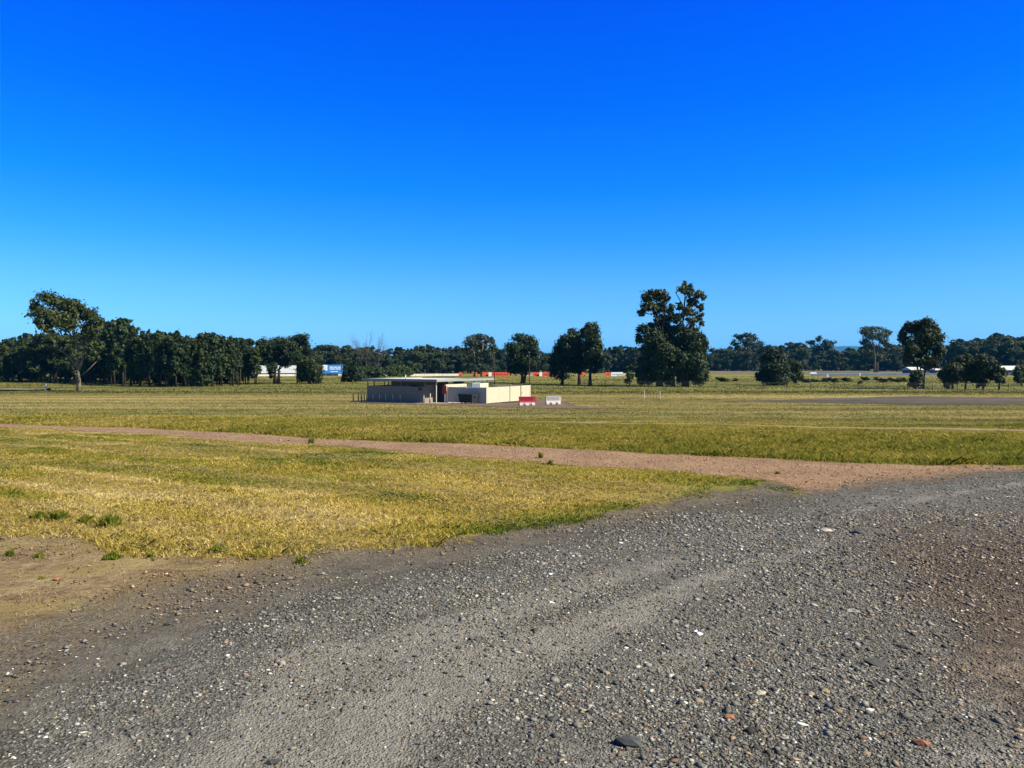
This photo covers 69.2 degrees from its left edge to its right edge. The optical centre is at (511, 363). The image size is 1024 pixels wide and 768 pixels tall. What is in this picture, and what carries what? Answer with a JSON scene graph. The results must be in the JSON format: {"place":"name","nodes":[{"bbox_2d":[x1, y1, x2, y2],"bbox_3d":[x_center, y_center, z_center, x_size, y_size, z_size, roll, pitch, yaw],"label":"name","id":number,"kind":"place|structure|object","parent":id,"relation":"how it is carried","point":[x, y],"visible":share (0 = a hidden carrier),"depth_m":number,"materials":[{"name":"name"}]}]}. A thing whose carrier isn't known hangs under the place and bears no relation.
{"place":"outdoors","nodes":[
{"label":"outdoors","id":0,"kind":"place"},
{"bbox_2d":[0,482,801,737],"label":"dirt shoulder","id":1,"kind":"object","parent":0,"point":[57,565],"visible":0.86,"depth_m":5.79},
{"bbox_2d":[0,466,1023,767],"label":"gravel road","id":2,"kind":"structure","parent":0,"point":[366,739],"depth_m":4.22,"materials":[{"name":"grey gravel"}]},
{"bbox_2d":[0,485,787,615],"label":"dirt crumbs","id":3,"kind":"object","parent":2,"relation":"on","point":[188,588],"visible":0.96,"depth_m":6.04,"materials":[{"name":"soil"}]},
{"bbox_2d":[615,735,641,746],"bbox_3d":[0.529,1.706,3.362,0.139,0.039,0.104,7,-5,-4],"label":"rock","id":4,"kind":"object","parent":2,"relation":"on","point":[631,741],"visible":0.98,"depth_m":3.33,"materials":[{"name":"grey stone"}]},
{"bbox_2d":[864,657,887,666],"bbox_3d":[2.125,1.751,4.341,0.134,0.047,0.082,0,0,1],"label":"rock","id":5,"kind":"object","parent":2,"relation":"on","point":[875,661],"visible":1,"depth_m":4.33,"materials":[{"name":"grey stone"}]},
{"bbox_2d":[0,369,1023,559],"bbox_3d":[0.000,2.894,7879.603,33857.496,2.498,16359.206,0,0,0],"label":"ground","id":6,"kind":"structure","parent":0,"point":[718,488],"depth_m":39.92,"materials":[{"name":"green plant"}]},
{"bbox_2d":[0,344,8,381],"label":"tree","id":7,"kind":"object","parent":6,"relation":"on","point":[4,362],"visible":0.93,"depth_m":165.83,"materials":[{"name":"green plant"}]},
{"bbox_2d":[0,344,17,381],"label":"tree","id":8,"kind":"object","parent":6,"relation":"on","point":[10,356],"visible":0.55,"depth_m":165.80,"materials":[{"name":"green plant"}]},
{"bbox_2d":[0,336,32,381],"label":"tree","id":9,"kind":"object","parent":6,"relation":"on","point":[9,341],"visible":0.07,"depth_m":168.71,"materials":[{"name":"green plant"}]},
{"bbox_2d":[14,336,27,381],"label":"tree","id":10,"kind":"object","parent":6,"relation":"on","point":[22,370],"visible":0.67,"depth_m":163.21,"materials":[{"name":"green plant"}]},
{"bbox_2d":[11,339,44,381],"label":"tree","id":11,"kind":"object","parent":6,"relation":"on","point":[28,357],"visible":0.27,"depth_m":163.70,"materials":[{"name":"green plant"}]},
{"bbox_2d":[8,338,49,381],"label":"tree","id":12,"kind":"object","parent":6,"relation":"on","point":[35,366],"visible":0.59,"depth_m":161.38,"materials":[{"name":"green plant"}]},
{"bbox_2d":[47,509,69,520],"bbox_3d":[-5.193,1.724,8.502,0.205,0.160,0.275,0,0,0],"label":"weed","id":13,"kind":"object","parent":6,"relation":"on","point":[58,515],"visible":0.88,"depth_m":8.47,"materials":[{"name":"green plant"}]},
{"bbox_2d":[42,332,79,382],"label":"tree","id":14,"kind":"object","parent":6,"relation":"on","point":[62,365],"visible":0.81,"depth_m":159.22,"materials":[{"name":"green plant"}]},
{"bbox_2d":[22,289,107,390],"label":"gum tree","id":15,"kind":"object","parent":6,"relation":"on","point":[57,317],"visible":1,"depth_m":109.47,"materials":[{"name":"green plant"}]},
{"bbox_2d":[69,336,78,382],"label":"tree","id":16,"kind":"object","parent":6,"relation":"on","point":[74,369],"visible":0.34,"depth_m":155.23,"materials":[{"name":"green plant"}]},
{"bbox_2d":[78,339,91,383],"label":"tree","id":17,"kind":"object","parent":6,"relation":"on","point":[85,366],"visible":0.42,"depth_m":151.37,"materials":[{"name":"green plant"}]},
{"bbox_2d":[96,327,108,383],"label":"tree","id":18,"kind":"object","parent":6,"relation":"on","point":[101,364],"visible":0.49,"depth_m":146.71,"materials":[{"name":"green plant"}]},
{"bbox_2d":[93,510,123,527],"bbox_3d":[-4.429,1.711,8.175,0.323,0.184,0.304,0,0,-41],"label":"weed","id":19,"kind":"object","parent":6,"relation":"on","point":[110,520],"visible":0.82,"depth_m":8.13,"materials":[{"name":"green plant"}]},
{"bbox_2d":[104,319,118,384],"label":"tree","id":20,"kind":"object","parent":6,"relation":"on","point":[110,340],"visible":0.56,"depth_m":144.85,"materials":[{"name":"green plant"}]},
{"bbox_2d":[111,317,128,384],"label":"tree","id":21,"kind":"object","parent":6,"relation":"on","point":[120,332],"visible":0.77,"depth_m":141.60,"materials":[{"name":"green plant"}]},
{"bbox_2d":[119,323,136,385],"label":"tree","id":22,"kind":"object","parent":6,"relation":"on","point":[128,350],"visible":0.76,"depth_m":136.74,"materials":[{"name":"green plant"}]},
{"bbox_2d":[0,318,259,384],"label":"deep wood","id":23,"kind":"object","parent":6,"relation":"on","point":[225,379],"visible":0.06,"depth_m":160.80,"materials":[{"name":"green plant"}]},
{"bbox_2d":[131,329,145,385],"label":"tree","id":24,"kind":"object","parent":6,"relation":"on","point":[138,345],"visible":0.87,"depth_m":135.36,"materials":[{"name":"green plant"}]},
{"bbox_2d":[139,333,156,385],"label":"tree","id":25,"kind":"object","parent":6,"relation":"on","point":[145,354],"visible":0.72,"depth_m":134.10,"materials":[{"name":"green plant"}]},
{"bbox_2d":[148,333,163,386],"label":"tree","id":26,"kind":"object","parent":6,"relation":"on","point":[154,363],"visible":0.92,"depth_m":131.60,"materials":[{"name":"green plant"}]},
{"bbox_2d":[159,336,173,386],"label":"tree","id":27,"kind":"object","parent":6,"relation":"on","point":[164,356],"visible":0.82,"depth_m":130.36,"materials":[{"name":"green plant"}]},
{"bbox_2d":[166,330,184,386],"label":"tree","id":28,"kind":"object","parent":6,"relation":"on","point":[175,349],"visible":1,"depth_m":130.05,"materials":[{"name":"green plant"}]},
{"bbox_2d":[178,335,193,386],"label":"tree","id":29,"kind":"object","parent":6,"relation":"on","point":[185,364],"visible":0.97,"depth_m":131.93,"materials":[{"name":"green plant"}]},
{"bbox_2d":[184,363,213,386],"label":"bush","id":30,"kind":"object","parent":6,"relation":"on","point":[193,379],"visible":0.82,"depth_m":132.95,"materials":[{"name":"green plant"}]},
{"bbox_2d":[192,332,209,386],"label":"tree","id":31,"kind":"object","parent":6,"relation":"on","point":[200,352],"visible":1,"depth_m":132.22,"materials":[{"name":"green plant"}]},
{"bbox_2d":[204,331,222,385],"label":"tree","id":32,"kind":"object","parent":6,"relation":"on","point":[214,356],"visible":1,"depth_m":133.07,"materials":[{"name":"green plant"}]},
{"bbox_2d":[216,335,230,385],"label":"tree","id":33,"kind":"object","parent":6,"relation":"on","point":[224,361],"visible":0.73,"depth_m":135.93,"materials":[{"name":"green plant"}]},
{"bbox_2d":[226,336,238,385],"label":"tree","id":34,"kind":"object","parent":6,"relation":"on","point":[232,366],"visible":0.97,"depth_m":137.38,"materials":[{"name":"green plant"}]},
{"bbox_2d":[234,339,243,384],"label":"tree","id":35,"kind":"object","parent":6,"relation":"on","point":[238,358],"visible":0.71,"depth_m":141.43,"materials":[{"name":"green plant"}]},
{"bbox_2d":[241,344,252,383],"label":"tree","id":36,"kind":"object","parent":6,"relation":"on","point":[246,356],"visible":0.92,"depth_m":147.27,"materials":[{"name":"green plant"}]},
{"bbox_2d":[247,344,261,384],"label":"tree","id":37,"kind":"object","parent":6,"relation":"on","point":[256,369],"visible":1,"depth_m":145.90,"materials":[{"name":"green plant"}]},
{"bbox_2d":[256,335,298,383],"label":"tree","id":38,"kind":"object","parent":6,"relation":"on","point":[274,351],"visible":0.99,"depth_m":149.74,"materials":[{"name":"green plant"}]},
{"bbox_2d":[260,365,295,372],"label":"billboard","id":39,"kind":"object","parent":6,"relation":"on","point":[286,370],"visible":0.29,"depth_m":250.99,"materials":[{"name":"white"}]},
{"bbox_2d":[286,332,315,382],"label":"tree","id":40,"kind":"object","parent":6,"relation":"on","point":[304,349],"visible":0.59,"depth_m":159.82,"materials":[{"name":"green plant"}]},
{"bbox_2d":[291,355,325,383],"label":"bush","id":41,"kind":"object","parent":6,"relation":"on","point":[309,370],"visible":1,"depth_m":149.33,"materials":[{"name":"green plant"}]},
{"bbox_2d":[313,343,350,364],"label":"tree","id":42,"kind":"object","parent":6,"relation":"on","point":[333,348],"visible":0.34,"depth_m":286.43,"materials":[{"name":"green plant"}]},
{"bbox_2d":[323,365,342,375],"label":"billboard","id":43,"kind":"object","parent":6,"relation":"on","point":[333,368],"visible":0.85,"depth_m":249.93},
{"bbox_2d":[339,357,366,381],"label":"bush","id":44,"kind":"object","parent":6,"relation":"on","point":[354,370],"visible":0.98,"depth_m":165.41,"materials":[{"name":"green plant"}]},
{"bbox_2d":[0,428,713,649],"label":"grass","id":45,"kind":"structure","parent":6,"relation":"on","point":[249,501],"depth_m":10.26,"materials":[{"name":"yellow plant"}]},
{"bbox_2d":[349,331,388,375],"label":"dead tree","id":46,"kind":"object","parent":6,"relation":"on","point":[370,348],"visible":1,"depth_m":204.99,"materials":[{"name":"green plant"}]},
{"bbox_2d":[359,365,387,381],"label":"bush","id":47,"kind":"object","parent":6,"relation":"on","point":[376,372],"visible":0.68,"depth_m":171.41,"materials":[{"name":"green plant"}]},
{"bbox_2d":[384,363,414,376],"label":"bush","id":48,"kind":"object","parent":6,"relation":"on","point":[401,370],"visible":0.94,"depth_m":234.41,"materials":[{"name":"green plant"}]},
{"bbox_2d":[406,350,425,373],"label":"tree","id":49,"kind":"object","parent":6,"relation":"on","point":[419,355],"visible":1,"depth_m":285.23,"materials":[{"name":"green plant"}]},
{"bbox_2d":[421,352,440,373],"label":"tree","id":50,"kind":"object","parent":6,"relation":"on","point":[431,358],"visible":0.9,"depth_m":289.73,"materials":[{"name":"green plant"}]},
{"bbox_2d":[432,348,448,373],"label":"tree","id":51,"kind":"object","parent":6,"relation":"on","point":[440,355],"visible":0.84,"depth_m":292.19,"materials":[{"name":"green plant"}]},
{"bbox_2d":[440,355,458,373],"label":"tree","id":52,"kind":"object","parent":6,"relation":"on","point":[450,367],"visible":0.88,"depth_m":298.11,"materials":[{"name":"green plant"}]},
{"bbox_2d":[452,353,470,371],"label":"tree","id":53,"kind":"object","parent":6,"relation":"on","point":[462,364],"visible":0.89,"depth_m":298.85,"materials":[{"name":"green plant"}]},
{"bbox_2d":[458,333,497,376],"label":"tree","id":54,"kind":"object","parent":6,"relation":"on","point":[477,344],"visible":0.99,"depth_m":231.71,"materials":[{"name":"green plant"}]},
{"bbox_2d":[359,399,610,408],"bbox_3d":[-4.225,3.547,67.721,25.785,1.057,42.078,0,0,-12],"label":"apron","id":55,"kind":"object","parent":6,"relation":"on","point":[539,403],"visible":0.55,"depth_m":64.25,"materials":[{"name":"grey concrete"}]},
{"bbox_2d":[355,375,493,402],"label":"toilet block","id":56,"kind":"structure","parent":55,"relation":"on","point":[410,389],"depth_m":71.53,"materials":[{"name":"white metal"}]},
{"bbox_2d":[458,392,478,403],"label":"skip bin","id":57,"kind":"object","parent":55,"relation":"on","point":[468,397],"visible":0.98,"depth_m":67.85,"materials":[{"name":"metal"}]},
{"bbox_2d":[447,385,530,403],"bbox_3d":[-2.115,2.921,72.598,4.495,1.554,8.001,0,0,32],"label":"building","id":58,"kind":"structure","parent":55,"relation":"on","point":[500,393],"depth_m":70.06,"materials":[{"name":"metal"}]},
{"bbox_2d":[518,396,535,405],"bbox_3d":[1.246,3.088,60.942,1.419,0.757,0.499,0,0,-14],"label":"road barrier","id":59,"kind":"object","parent":55,"relation":"on","point":[528,400],"visible":0.98,"depth_m":60.80,"materials":[{"name":"red plastic"}]},
{"bbox_2d":[495,353,506,371],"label":"tree","id":60,"kind":"object","parent":6,"relation":"on","point":[502,365],"visible":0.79,"depth_m":311.05,"materials":[{"name":"green plant"}]},
{"bbox_2d":[502,331,540,382],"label":"tree","id":61,"kind":"object","parent":6,"relation":"on","point":[520,349],"visible":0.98,"depth_m":154.22,"materials":[{"name":"green plant"}]},
{"bbox_2d":[547,327,584,384],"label":"tree","id":62,"kind":"object","parent":6,"relation":"on","point":[567,359],"visible":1,"depth_m":143.06,"materials":[{"name":"green plant"}]},
{"bbox_2d":[579,321,605,384],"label":"tree","id":63,"kind":"object","parent":6,"relation":"on","point":[592,348],"visible":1,"depth_m":140.74,"materials":[{"name":"green plant"}]},
{"bbox_2d":[610,350,629,372],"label":"tree","id":64,"kind":"object","parent":6,"relation":"on","point":[617,364],"visible":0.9,"depth_m":328.69,"materials":[{"name":"green plant"}]},
{"bbox_2d":[624,364,634,384],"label":"tree","id":65,"kind":"object","parent":6,"relation":"on","point":[630,375],"visible":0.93,"depth_m":141.12,"materials":[{"name":"green plant"}]},
{"bbox_2d":[621,347,638,371],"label":"tree","id":66,"kind":"object","parent":6,"relation":"on","point":[632,358],"visible":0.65,"depth_m":325.37,"materials":[{"name":"green plant"}]},
{"bbox_2d":[254,332,1022,372],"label":"wood","id":67,"kind":"object","parent":6,"relation":"on","point":[610,350],"visible":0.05,"depth_m":363.22,"materials":[{"name":"green plant"}]},
{"bbox_2d":[632,319,681,386],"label":"tree","id":68,"kind":"object","parent":6,"relation":"on","point":[658,348],"visible":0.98,"depth_m":132.57,"materials":[{"name":"green plant"}]},
{"bbox_2d":[636,288,678,386],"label":"gum tree","id":69,"kind":"object","parent":6,"relation":"on","point":[662,299],"visible":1,"depth_m":133.26,"materials":[{"name":"green plant"}]},
{"bbox_2d":[667,322,711,386],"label":"tree","id":70,"kind":"object","parent":6,"relation":"on","point":[694,366],"visible":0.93,"depth_m":131.93,"materials":[{"name":"green plant"}]},
{"bbox_2d":[672,280,706,386],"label":"gum tree","id":71,"kind":"object","parent":6,"relation":"on","point":[685,290],"visible":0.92,"depth_m":133.19,"materials":[{"name":"green plant"}]},
{"bbox_2d":[720,352,736,370],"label":"tree","id":72,"kind":"object","parent":6,"relation":"on","point":[727,363],"visible":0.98,"depth_m":403.42,"materials":[{"name":"green plant"}]},
{"bbox_2d":[730,350,758,370],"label":"tree","id":73,"kind":"object","parent":6,"relation":"on","point":[747,359],"visible":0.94,"depth_m":401.68,"materials":[{"name":"green plant"}]},
{"bbox_2d":[729,332,765,359],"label":"gum tree","id":74,"kind":"object","parent":6,"relation":"on","point":[751,339],"visible":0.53,"depth_m":427.75,"materials":[{"name":"green plant"}]},
{"bbox_2d":[754,346,792,384],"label":"tree","id":75,"kind":"object","parent":6,"relation":"on","point":[775,370],"visible":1,"depth_m":139.85,"materials":[{"name":"green plant"}]},
{"bbox_2d":[787,357,804,381],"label":"tree","id":76,"kind":"object","parent":6,"relation":"on","point":[796,367],"visible":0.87,"depth_m":154.21,"materials":[{"name":"green plant"}]},
{"bbox_2d":[791,348,809,370],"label":"tree","id":77,"kind":"object","parent":6,"relation":"on","point":[802,353],"visible":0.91,"depth_m":406.44,"materials":[{"name":"green plant"}]},
{"bbox_2d":[599,381,1008,390],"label":"paddock fence","id":78,"kind":"object","parent":6,"relation":"on","point":[605,382],"visible":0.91,"depth_m":118.43,"materials":[{"name":"metal"}]},
{"bbox_2d":[805,355,824,370],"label":"tree","id":79,"kind":"object","parent":6,"relation":"on","point":[816,362],"visible":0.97,"depth_m":410.68,"materials":[{"name":"green plant"}]},
{"bbox_2d":[805,335,836,370],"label":"gum tree","id":80,"kind":"object","parent":6,"relation":"on","point":[826,346],"visible":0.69,"depth_m":438.20,"materials":[{"name":"green plant"}]},
{"bbox_2d":[825,354,842,370],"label":"tree","id":81,"kind":"object","parent":6,"relation":"on","point":[833,364],"visible":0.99,"depth_m":411.58,"materials":[{"name":"green plant"}]},
{"bbox_2d":[844,350,864,370],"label":"tree","id":82,"kind":"object","parent":6,"relation":"on","point":[853,355],"visible":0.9,"depth_m":420.65,"materials":[{"name":"green plant"}]},
{"bbox_2d":[855,350,873,370],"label":"tree","id":83,"kind":"object","parent":6,"relation":"on","point":[867,363],"visible":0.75,"depth_m":415.17,"materials":[{"name":"green plant"}]},
{"bbox_2d":[811,373,936,375],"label":"crash barrier","id":84,"kind":"object","parent":6,"relation":"on","point":[878,374],"visible":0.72,"depth_m":253.32,"materials":[{"name":"white metal"}]},
{"bbox_2d":[857,326,892,371],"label":"gum tree","id":85,"kind":"object","parent":6,"relation":"on","point":[871,350],"visible":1,"depth_m":344.22,"materials":[{"name":"green plant"}]},
{"bbox_2d":[733,396,1023,404],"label":"asphalt pad","id":86,"kind":"object","parent":6,"relation":"on","point":[917,400],"visible":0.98,"depth_m":79.44,"materials":[{"name":"grey asphalt"}]},
{"bbox_2d":[873,348,895,370],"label":"tree","id":87,"kind":"object","parent":6,"relation":"on","point":[888,362],"visible":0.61,"depth_m":398.50,"materials":[{"name":"green plant"}]},
{"bbox_2d":[891,351,903,371],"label":"tree","id":88,"kind":"object","parent":6,"relation":"on","point":[896,364],"visible":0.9,"depth_m":378.65,"materials":[{"name":"green plant"}]},
{"bbox_2d":[906,369,926,388],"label":"bush","id":89,"kind":"object","parent":6,"relation":"on","point":[917,378],"visible":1,"depth_m":118.16,"materials":[{"name":"green plant"}]},
{"bbox_2d":[893,315,948,388],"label":"tree","id":90,"kind":"object","parent":6,"relation":"on","point":[926,335],"visible":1,"depth_m":119.31,"materials":[{"name":"green plant"}]},
{"bbox_2d":[936,359,966,388],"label":"tree","id":91,"kind":"object","parent":6,"relation":"on","point":[945,376],"visible":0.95,"depth_m":119.46,"materials":[{"name":"green plant"}]},
{"bbox_2d":[947,344,968,361],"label":"tree","id":92,"kind":"object","parent":6,"relation":"on","point":[954,353],"visible":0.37,"depth_m":324.67,"materials":[{"name":"green plant"}]},
{"bbox_2d":[949,344,981,357],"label":"tree","id":93,"kind":"object","parent":6,"relation":"on","point":[973,350],"visible":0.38,"depth_m":323.40,"materials":[{"name":"green plant"}]},
{"bbox_2d":[951,351,981,388],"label":"tree","id":94,"kind":"object","parent":6,"relation":"on","point":[964,359],"visible":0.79,"depth_m":119.39,"materials":[{"name":"green plant"}]},
{"bbox_2d":[967,352,997,388],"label":"tree","id":95,"kind":"object","parent":6,"relation":"on","point":[980,375],"visible":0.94,"depth_m":118.22,"materials":[{"name":"green plant"}]},
{"bbox_2d":[976,342,999,360],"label":"tree","id":96,"kind":"object","parent":6,"relation":"on","point":[990,349],"visible":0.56,"depth_m":319.61,"materials":[{"name":"green plant"}]},
{"bbox_2d":[987,339,1007,366],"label":"tree","id":97,"kind":"object","parent":6,"relation":"on","point":[1000,353],"visible":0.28,"depth_m":322.18,"materials":[{"name":"green plant"}]},
{"bbox_2d":[988,361,1008,389],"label":"tree","id":98,"kind":"object","parent":6,"relation":"on","point":[997,376],"visible":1,"depth_m":116.86,"materials":[{"name":"green plant"}]},
{"bbox_2d":[985,334,1023,356],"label":"tree","id":99,"kind":"object","parent":6,"relation":"on","point":[1002,338],"visible":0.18,"depth_m":332.32,"materials":[{"name":"green plant"}]},
{"bbox_2d":[1000,340,1023,365],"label":"tree","id":100,"kind":"object","parent":6,"relation":"on","point":[1010,345],"visible":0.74,"depth_m":318.17,"materials":[{"name":"green plant"}]},
{"bbox_2d":[1009,346,1023,365],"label":"tree","id":101,"kind":"object","parent":6,"relation":"on","point":[1017,353],"visible":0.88,"depth_m":307.96,"materials":[{"name":"green plant"}]},
{"bbox_2d":[1011,362,1023,385],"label":"tree","id":102,"kind":"object","parent":6,"relation":"on","point":[1018,375],"visible":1,"depth_m":137.18,"materials":[{"name":"green plant"}]},
{"bbox_2d":[0,424,1023,494],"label":"dirt track","id":103,"kind":"structure","parent":0,"point":[858,470],"depth_m":14.47,"materials":[{"name":"brown soil"}]},
{"bbox_2d":[1,423,1020,488],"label":"red stones","id":104,"kind":"object","parent":103,"relation":"on","point":[579,456],"visible":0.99,"depth_m":15.01,"materials":[{"name":"brown gravel"}]},
{"bbox_2d":[0,0,1023,355],"label":"sky","id":105,"kind":"structure","parent":0,"point":[412,173],"materials":[{"name":"blue"}]},
{"bbox_2d":[384,419,1023,430],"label":"pale path","id":106,"kind":"structure","parent":0,"point":[802,426],"depth_m":26.66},
{"bbox_2d":[709,370,951,373],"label":"race track","id":107,"kind":"structure","parent":0,"point":[817,372],"depth_m":338.38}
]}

